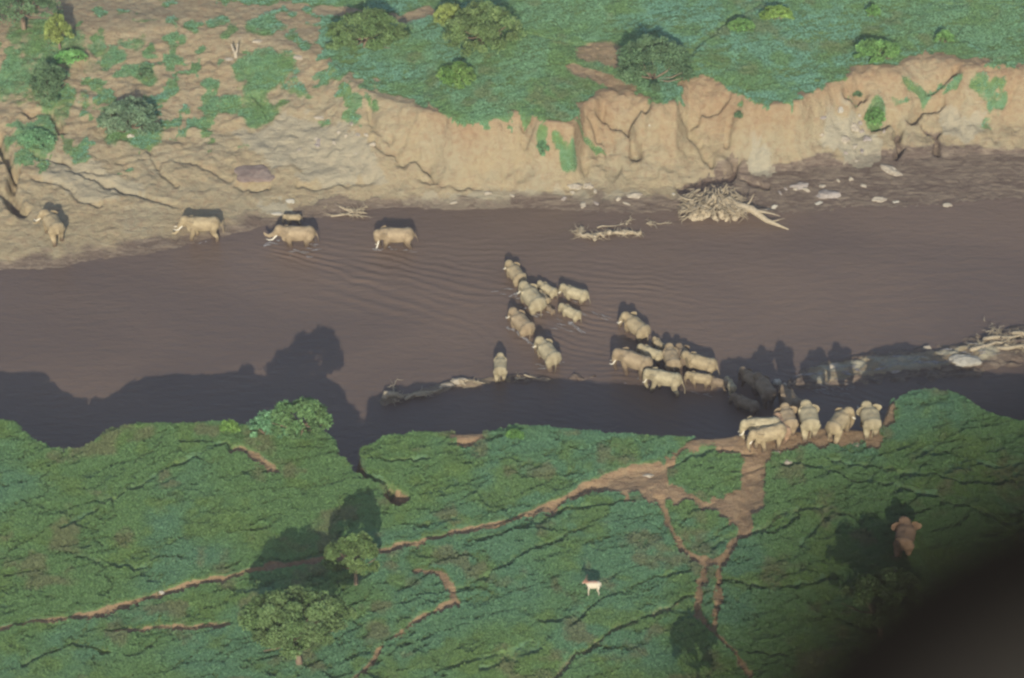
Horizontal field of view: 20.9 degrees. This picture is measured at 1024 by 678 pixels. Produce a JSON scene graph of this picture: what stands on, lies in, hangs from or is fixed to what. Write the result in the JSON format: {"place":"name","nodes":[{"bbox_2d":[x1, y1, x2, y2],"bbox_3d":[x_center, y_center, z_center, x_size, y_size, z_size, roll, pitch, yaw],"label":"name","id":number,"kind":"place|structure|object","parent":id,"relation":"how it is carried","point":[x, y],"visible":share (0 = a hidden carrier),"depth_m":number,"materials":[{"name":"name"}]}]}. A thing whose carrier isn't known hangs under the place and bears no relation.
{"place":"outdoors","nodes":[
{"label":"outdoors","id":0,"kind":"place"},
{"bbox_2d":[0,0,1023,677],"bbox_3d":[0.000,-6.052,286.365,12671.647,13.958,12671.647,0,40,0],"label":"ground","id":1,"kind":"structure","parent":0,"point":[106,204],"depth_m":300.50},
{"bbox_2d":[0,0,63,30],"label":"thorn tree","id":2,"kind":"object","parent":1,"relation":"on","point":[31,8],"visible":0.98,"depth_m":308.30,"materials":[{"name":"green plant"}]},
{"bbox_2d":[20,127,56,147],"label":"leafy shrub","id":3,"kind":"object","parent":1,"relation":"on","point":[29,135],"visible":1,"depth_m":300.14,"materials":[{"name":"green plant"}]},
{"bbox_2d":[28,60,67,105],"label":"thorn shrub","id":4,"kind":"object","parent":1,"relation":"on","point":[51,72],"visible":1,"depth_m":303.33,"materials":[{"name":"green plant"}]},
{"bbox_2d":[32,209,64,246],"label":"elephant","id":5,"kind":"object","parent":1,"relation":"on","point":[53,225],"visible":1,"depth_m":291.07},
{"bbox_2d":[43,13,73,49],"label":"yellow tree","id":6,"kind":"object","parent":1,"relation":"on","point":[63,26],"visible":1,"depth_m":307.41,"materials":[{"name":"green plant"}]},
{"bbox_2d":[54,48,87,64],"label":"leafy shrub","id":7,"kind":"object","parent":1,"relation":"on","point":[67,55],"visible":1,"depth_m":307.54,"materials":[{"name":"green plant"}]},
{"bbox_2d":[96,95,163,135],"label":"grey shrub","id":8,"kind":"object","parent":1,"relation":"on","point":[130,109],"visible":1,"depth_m":300.42,"materials":[{"name":"green plant"}]},
{"bbox_2d":[136,68,153,78],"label":"leafy shrub","id":9,"kind":"object","parent":1,"relation":"on","point":[142,73],"visible":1,"depth_m":306.74,"materials":[{"name":"green plant"}]},
{"bbox_2d":[172,215,223,241],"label":"elephant","id":10,"kind":"object","parent":1,"relation":"on","point":[195,225],"visible":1,"depth_m":291.91},
{"bbox_2d":[218,419,240,433],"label":"leafy shrub","id":11,"kind":"object","parent":1,"relation":"on","point":[232,425],"visible":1,"depth_m":257.53,"materials":[{"name":"green plant"}]},
{"bbox_2d":[231,43,237,57],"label":"forked stump","id":12,"kind":"object","parent":1,"relation":"on","point":[235,53],"visible":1,"depth_m":308.19,"materials":[{"name":"beige wood"}]},
{"bbox_2d":[234,164,274,182],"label":"rock","id":13,"kind":"object","parent":1,"relation":"on","point":[253,173],"visible":1,"depth_m":298.94,"materials":[{"name":"grey stone"}]},
{"bbox_2d":[246,409,288,438],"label":"leafy shrub","id":14,"kind":"object","parent":1,"relation":"on","point":[257,422],"visible":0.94,"depth_m":256.73,"materials":[{"name":"green plant"}]},
{"bbox_2d":[271,212,283,214],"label":"rock","id":15,"kind":"object","parent":1,"relation":"on","point":[276,213],"visible":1,"depth_m":296.24,"materials":[{"name":"beige stone"}]},
{"bbox_2d":[285,199,294,202],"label":"rock","id":16,"kind":"object","parent":1,"relation":"on","point":[290,200],"visible":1,"depth_m":297.21,"materials":[{"name":"beige stone"}]},
{"bbox_2d":[282,214,302,224],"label":"elephant","id":17,"kind":"object","parent":1,"relation":"on","point":[289,218],"visible":0.96,"depth_m":294.81},
{"bbox_2d":[237,584,357,664],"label":"acacia tree","id":18,"kind":"object","parent":1,"relation":"on","point":[269,615],"visible":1,"depth_m":231.34,"materials":[{"name":"green plant"}]},
{"bbox_2d":[293,55,302,59],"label":"rock","id":19,"kind":"object","parent":1,"relation":"on","point":[297,57],"visible":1,"depth_m":308.00,"materials":[{"name":"beige stone"}]},
{"bbox_2d":[268,396,333,440],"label":"tamarisk tree","id":20,"kind":"object","parent":1,"relation":"on","point":[312,411],"visible":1,"depth_m":255.30,"materials":[{"name":"green plant"}]},
{"bbox_2d":[314,116,323,119],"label":"rock","id":21,"kind":"object","parent":1,"relation":"on","point":[319,117],"visible":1,"depth_m":303.30,"materials":[{"name":"beige stone"}]},
{"bbox_2d":[322,531,379,585],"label":"acacia tree","id":22,"kind":"object","parent":1,"relation":"on","point":[352,545],"visible":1,"depth_m":239.94,"materials":[{"name":"green plant"}]},
{"bbox_2d":[325,6,410,50],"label":"acacia tree","id":23,"kind":"object","parent":1,"relation":"on","point":[367,18],"visible":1,"depth_m":306.17,"materials":[{"name":"green plant"}]},
{"bbox_2d":[439,383,454,387],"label":"rock","id":24,"kind":"object","parent":1,"relation":"on","point":[449,385],"visible":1,"depth_m":274.96,"materials":[{"name":"grey stone"}]},
{"bbox_2d":[433,2,462,26],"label":"thorn shrub","id":25,"kind":"object","parent":1,"relation":"on","point":[448,10],"visible":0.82,"depth_m":310.60,"materials":[{"name":"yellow plant"}]},
{"bbox_2d":[436,61,476,88],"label":"thorn shrub","id":26,"kind":"object","parent":1,"relation":"on","point":[462,68],"visible":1,"depth_m":302.62,"materials":[{"name":"green plant"}]},
{"bbox_2d":[442,0,527,57],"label":"acacia tree","id":27,"kind":"object","parent":1,"relation":"on","point":[472,18],"visible":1,"depth_m":305.53,"materials":[{"name":"green plant"}]},
{"bbox_2d":[0,388,1023,677],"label":"ground cover","id":28,"kind":"object","parent":1,"relation":"on","point":[84,586],"visible":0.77,"depth_m":247.04,"materials":[{"name":"green plant"}]},
{"bbox_2d":[0,0,1023,173],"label":"grass","id":29,"kind":"structure","parent":1,"relation":"on","point":[554,51],"depth_m":308.10,"materials":[{"name":"green plant"}]},
{"bbox_2d":[504,428,525,439],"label":"leafy shrub","id":30,"kind":"object","parent":1,"relation":"on","point":[513,432],"visible":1,"depth_m":257.11,"materials":[{"name":"green plant"}]},
{"bbox_2d":[536,140,549,155],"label":"leafy shrub","id":31,"kind":"object","parent":1,"relation":"on","point":[544,146],"visible":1,"depth_m":297.71,"materials":[{"name":"green plant"}]},
{"bbox_2d":[567,183,582,189],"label":"rock","id":32,"kind":"object","parent":1,"relation":"on","point":[576,186],"visible":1,"depth_m":299.00,"materials":[{"name":"beige stone"}]},
{"bbox_2d":[580,202,585,207],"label":"stone","id":33,"kind":"object","parent":1,"relation":"on","point":[583,204],"visible":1,"depth_m":297.71,"materials":[{"name":"beige stone"}]},
{"bbox_2d":[583,182,593,188],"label":"rock","id":34,"kind":"object","parent":1,"relation":"on","point":[589,185],"visible":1,"depth_m":299.47,"materials":[{"name":"beige stone"}]},
{"bbox_2d":[582,574,601,595],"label":"grazing animal","id":35,"kind":"object","parent":1,"relation":"on","point":[593,584],"visible":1,"depth_m":240.92},
{"bbox_2d":[626,192,641,197],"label":"rock","id":36,"kind":"object","parent":1,"relation":"on","point":[634,195],"visible":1,"depth_m":298.54,"materials":[{"name":"beige stone"}]},
{"bbox_2d":[642,474,653,477],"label":"rock","id":37,"kind":"object","parent":1,"relation":"on","point":[648,475],"visible":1,"depth_m":254.22,"materials":[{"name":"beige stone"}]},
{"bbox_2d":[616,34,696,91],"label":"thorn tree","id":38,"kind":"object","parent":1,"relation":"on","point":[656,49],"visible":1,"depth_m":301.86,"materials":[{"name":"green plant"}]},
{"bbox_2d":[676,182,788,229],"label":"uprooted tree","id":39,"kind":"object","parent":1,"relation":"on","point":[700,207],"visible":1,"depth_m":295.94,"materials":[{"name":"beige wood"}]},
{"bbox_2d":[734,111,742,117],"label":"leafy shrub","id":40,"kind":"object","parent":1,"relation":"on","point":[739,114],"visible":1,"depth_m":301.06,"materials":[{"name":"green plant"}]},
{"bbox_2d":[727,17,754,32],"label":"leafy shrub","id":41,"kind":"object","parent":1,"relation":"on","point":[748,23],"visible":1,"depth_m":310.47,"materials":[{"name":"green plant"}]},
{"bbox_2d":[738,416,780,441],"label":"elephant","id":42,"kind":"object","parent":1,"relation":"on","point":[749,423],"visible":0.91,"depth_m":256.55},
{"bbox_2d":[746,422,786,452],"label":"elephant","id":43,"kind":"object","parent":1,"relation":"on","point":[763,435],"visible":1,"depth_m":255.71},
{"bbox_2d":[759,5,793,19],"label":"leafy shrub","id":44,"kind":"object","parent":1,"relation":"on","point":[769,11],"visible":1,"depth_m":312.23,"materials":[{"name":"green plant"}]},
{"bbox_2d":[773,412,791,445],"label":"elephant","id":45,"kind":"object","parent":1,"relation":"on","point":[789,431],"visible":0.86,"depth_m":257.28},
{"bbox_2d":[774,402,798,435],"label":"elephant","id":46,"kind":"object","parent":1,"relation":"on","point":[786,411],"visible":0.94,"depth_m":257.79},
{"bbox_2d":[789,182,808,189],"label":"rock","id":47,"kind":"object","parent":1,"relation":"on","point":[799,185],"visible":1,"depth_m":299.89,"materials":[{"name":"beige stone"}]},
{"bbox_2d":[798,399,820,441],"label":"elephant","id":48,"kind":"object","parent":1,"relation":"on","point":[808,411],"visible":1,"depth_m":257.35},
{"bbox_2d":[816,190,840,198],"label":"rock","id":49,"kind":"object","parent":1,"relation":"on","point":[823,194],"visible":1,"depth_m":298.87,"materials":[{"name":"grey stone"}]},
{"bbox_2d":[829,362,839,368],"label":"rock","id":50,"kind":"object","parent":1,"relation":"on","point":[832,365],"visible":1,"depth_m":277.10,"materials":[{"name":"grey stone"}]},
{"bbox_2d":[825,406,855,443],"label":"elephant","id":51,"kind":"object","parent":1,"relation":"on","point":[839,422],"visible":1,"depth_m":256.98},
{"bbox_2d":[837,107,843,112],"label":"rock","id":52,"kind":"object","parent":1,"relation":"on","point":[840,109],"visible":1,"depth_m":303.99,"materials":[{"name":"beige stone"}]},
{"bbox_2d":[841,136,850,143],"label":"rock","id":53,"kind":"object","parent":1,"relation":"on","point":[845,139],"visible":1,"depth_m":303.64,"materials":[{"name":"beige stone"}]},
{"bbox_2d":[851,123,859,131],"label":"rock","id":54,"kind":"object","parent":1,"relation":"on","point":[855,127],"visible":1,"depth_m":304.57,"materials":[{"name":"beige stone"}]},
{"bbox_2d":[852,91,862,96],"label":"leafy shrub","id":55,"kind":"object","parent":1,"relation":"on","point":[858,93],"visible":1,"depth_m":305.40,"materials":[{"name":"green plant"}]},
{"bbox_2d":[863,136,871,141],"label":"rock","id":56,"kind":"object","parent":1,"relation":"on","point":[866,138],"visible":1,"depth_m":304.25,"materials":[{"name":"beige stone"}]},
{"bbox_2d":[856,400,881,440],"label":"elephant","id":57,"kind":"object","parent":1,"relation":"on","point":[867,412],"visible":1,"depth_m":257.58},
{"bbox_2d":[865,4,881,16],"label":"leafy shrub","id":58,"kind":"object","parent":1,"relation":"on","point":[874,9],"visible":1,"depth_m":313.02,"materials":[{"name":"green plant"}]},
{"bbox_2d":[864,106,885,124],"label":"leafy shrub","id":59,"kind":"object","parent":1,"relation":"on","point":[876,115],"visible":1,"depth_m":304.49,"materials":[{"name":"green plant"}]},
{"bbox_2d":[853,38,902,63],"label":"leafy shrub","id":60,"kind":"object","parent":1,"relation":"on","point":[882,45],"visible":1,"depth_m":306.51,"materials":[{"name":"green plant"}]},
{"bbox_2d":[871,196,886,202],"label":"rock","id":61,"kind":"object","parent":1,"relation":"on","point":[879,199],"visible":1,"depth_m":298.60,"materials":[{"name":"beige stone"}]},
{"bbox_2d":[880,164,902,175],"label":"rock","id":62,"kind":"object","parent":1,"relation":"on","point":[891,170],"visible":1,"depth_m":301.77,"materials":[{"name":"beige stone"}]},
{"bbox_2d":[933,29,954,42],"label":"leafy shrub","id":63,"kind":"object","parent":1,"relation":"on","point":[948,36],"visible":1,"depth_m":309.27,"materials":[{"name":"green plant"}]},
{"bbox_2d":[942,203,952,206],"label":"rock","id":64,"kind":"object","parent":1,"relation":"on","point":[947,204],"visible":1,"depth_m":297.95,"materials":[{"name":"beige stone"}]},
{"bbox_2d":[948,354,981,366],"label":"rock","id":65,"kind":"object","parent":1,"relation":"on","point":[961,360],"visible":1,"depth_m":277.22,"materials":[{"name":"grey stone"}]},
{"bbox_2d":[968,317,1023,355],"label":"driftwood","id":66,"kind":"object","parent":1,"relation":"on","point":[1006,346],"visible":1,"depth_m":279.69,"materials":[{"name":"beige wood"}]},
{"bbox_2d":[0,154,1023,471],"bbox_3d":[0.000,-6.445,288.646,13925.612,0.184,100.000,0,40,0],"label":"river water","id":67,"kind":"structure","parent":0,"point":[346,324],"depth_m":283.74,"materials":[{"name":"brown liquid"}]},
{"bbox_2d":[263,224,318,246],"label":"elephant","id":68,"kind":"object","parent":67,"relation":"in","point":[288,234],"visible":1,"depth_m":291.52},
{"bbox_2d":[323,202,371,217],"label":"driftwood","id":69,"kind":"object","parent":67,"relation":"on","point":[354,211],"visible":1,"depth_m":296.65,"materials":[{"name":"beige wood"}]},
{"bbox_2d":[373,225,417,248],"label":"elephant","id":70,"kind":"object","parent":67,"relation":"in","point":[391,235],"visible":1,"depth_m":291.24},
{"bbox_2d":[382,379,409,404],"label":"driftwood stump","id":71,"kind":"object","parent":67,"relation":"in","point":[386,395],"visible":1,"depth_m":273.33,"materials":[{"name":"grey wood"}]},
{"bbox_2d":[404,388,442,399],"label":"driftwood","id":72,"kind":"object","parent":67,"relation":"on","point":[421,393],"visible":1,"depth_m":273.93,"materials":[{"name":"grey wood"}]},
{"bbox_2d":[450,378,465,383],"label":"rock","id":73,"kind":"object","parent":67,"relation":"on","point":[455,380],"visible":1,"depth_m":275.36,"materials":[{"name":"beige stone"}]},
{"bbox_2d":[452,378,484,384],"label":"driftwood","id":74,"kind":"object","parent":73,"relation":"on","point":[461,381],"visible":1,"depth_m":275.30,"materials":[{"name":"beige wood"}]},
{"bbox_2d":[493,352,507,383],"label":"elephant","id":75,"kind":"object","parent":67,"relation":"on","point":[500,363],"visible":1,"depth_m":275.24},
{"bbox_2d":[503,259,526,286],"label":"elephant","id":76,"kind":"object","parent":67,"relation":"on","point":[515,273],"visible":0.94,"depth_m":287.35},
{"bbox_2d":[506,307,534,340],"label":"elephant","id":77,"kind":"object","parent":67,"relation":"on","point":[522,323],"visible":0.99,"depth_m":281.05},
{"bbox_2d":[517,280,546,317],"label":"elephant","id":78,"kind":"object","parent":67,"relation":"in","point":[532,299],"visible":0.97,"depth_m":283.65},
{"bbox_2d":[514,372,549,382],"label":"driftwood","id":79,"kind":"object","parent":67,"relation":"on","point":[529,376],"visible":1,"depth_m":275.94,"materials":[{"name":"beige wood"}]},
{"bbox_2d":[538,290,550,304],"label":"elephant","id":80,"kind":"object","parent":67,"relation":"on","point":[545,296],"visible":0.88,"depth_m":284.82},
{"bbox_2d":[532,336,561,373],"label":"elephant","id":81,"kind":"object","parent":67,"relation":"in","point":[547,352],"visible":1,"depth_m":276.92},
{"bbox_2d":[536,280,557,298],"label":"elephant","id":82,"kind":"object","parent":67,"relation":"on","point":[549,290],"visible":0.94,"depth_m":285.74},
{"bbox_2d":[544,305,555,315],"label":"elephant","id":83,"kind":"object","parent":67,"relation":"in","point":[550,309],"visible":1,"depth_m":283.78},
{"bbox_2d":[558,303,581,322],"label":"elephant","id":84,"kind":"object","parent":67,"relation":"on","point":[569,311],"visible":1,"depth_m":282.94},
{"bbox_2d":[558,283,590,305],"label":"elephant","id":85,"kind":"object","parent":67,"relation":"on","point":[575,293],"visible":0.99,"depth_m":284.89},
{"bbox_2d":[198,240,1000,396],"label":"foam","id":86,"kind":"object","parent":67,"relation":"on","point":[578,329],"visible":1,"depth_m":278.34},
{"bbox_2d":[570,223,644,240],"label":"driftwood","id":87,"kind":"object","parent":67,"relation":"on","point":[594,236],"visible":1,"depth_m":293.79,"materials":[{"name":"beige wood"}]},
{"bbox_2d":[597,215,635,227],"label":"driftwood","id":88,"kind":"object","parent":67,"relation":"on","point":[628,221],"visible":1,"depth_m":295.28,"materials":[{"name":"beige wood"}]},
{"bbox_2d":[609,347,652,379],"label":"elephant","id":89,"kind":"object","parent":67,"relation":"in","point":[626,357],"visible":0.94,"depth_m":275.37},
{"bbox_2d":[617,311,650,344],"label":"elephant","id":90,"kind":"object","parent":67,"relation":"in","point":[638,327],"visible":0.98,"depth_m":280.29},
{"bbox_2d":[636,343,664,366],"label":"elephant","id":91,"kind":"object","parent":67,"relation":"on","point":[656,355],"visible":0.84,"depth_m":277.27},
{"bbox_2d":[652,336,664,349],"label":"elephant","id":92,"kind":"object","parent":67,"relation":"on","point":[658,343],"visible":0.9,"depth_m":279.25},
{"bbox_2d":[646,219,671,228],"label":"driftwood","id":93,"kind":"object","parent":67,"relation":"on","point":[650,223],"visible":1,"depth_m":295.44,"materials":[{"name":"beige wood"}]},
{"bbox_2d":[643,367,684,397],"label":"elephant","id":94,"kind":"object","parent":67,"relation":"in","point":[661,377],"visible":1,"depth_m":273.31},
{"bbox_2d":[663,342,681,372],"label":"elephant","id":95,"kind":"object","parent":67,"relation":"on","point":[671,360],"visible":0.89,"depth_m":276.17},
{"bbox_2d":[675,343,689,370],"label":"elephant","id":96,"kind":"object","parent":67,"relation":"on","point":[680,347],"visible":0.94,"depth_m":277.42},
{"bbox_2d":[684,371,711,389],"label":"elephant","id":97,"kind":"object","parent":67,"relation":"on","point":[694,377],"visible":1,"depth_m":274.38},
{"bbox_2d":[680,350,719,377],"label":"elephant","id":98,"kind":"object","parent":67,"relation":"in","point":[696,361],"visible":0.95,"depth_m":275.62},
{"bbox_2d":[710,376,727,392],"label":"elephant","id":99,"kind":"object","parent":67,"relation":"on","point":[717,382],"visible":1,"depth_m":274.12},
{"bbox_2d":[724,376,736,394],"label":"elephant","id":100,"kind":"object","parent":67,"relation":"on","point":[731,386],"visible":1,"depth_m":273.77},
{"bbox_2d":[728,393,759,415],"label":"elephant","id":101,"kind":"object","parent":67,"relation":"in","point":[751,406],"visible":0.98,"depth_m":271.80},
{"bbox_2d":[738,366,754,393],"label":"elephant","id":102,"kind":"object","parent":67,"relation":"on","point":[745,375],"visible":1,"depth_m":274.40},
{"bbox_2d":[753,372,777,408],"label":"elephant","id":103,"kind":"object","parent":67,"relation":"on","point":[765,389],"visible":1,"depth_m":272.50},
{"bbox_2d":[773,379,781,385],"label":"rock","id":104,"kind":"object","parent":67,"relation":"in","point":[777,382],"visible":0.96,"depth_m":275.33,"materials":[{"name":"grey stone"}]},
{"bbox_2d":[778,384,801,414],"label":"elephant","id":105,"kind":"object","parent":67,"relation":"on","point":[789,396],"visible":0.66,"depth_m":271.29},
{"bbox_2d":[698,425,1023,677],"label":"aircraft wheel","id":106,"kind":"object","parent":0,"point":[920,574],"visible":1,"depth_m":1.08,"materials":[{"name":"rubber"}]}
]}

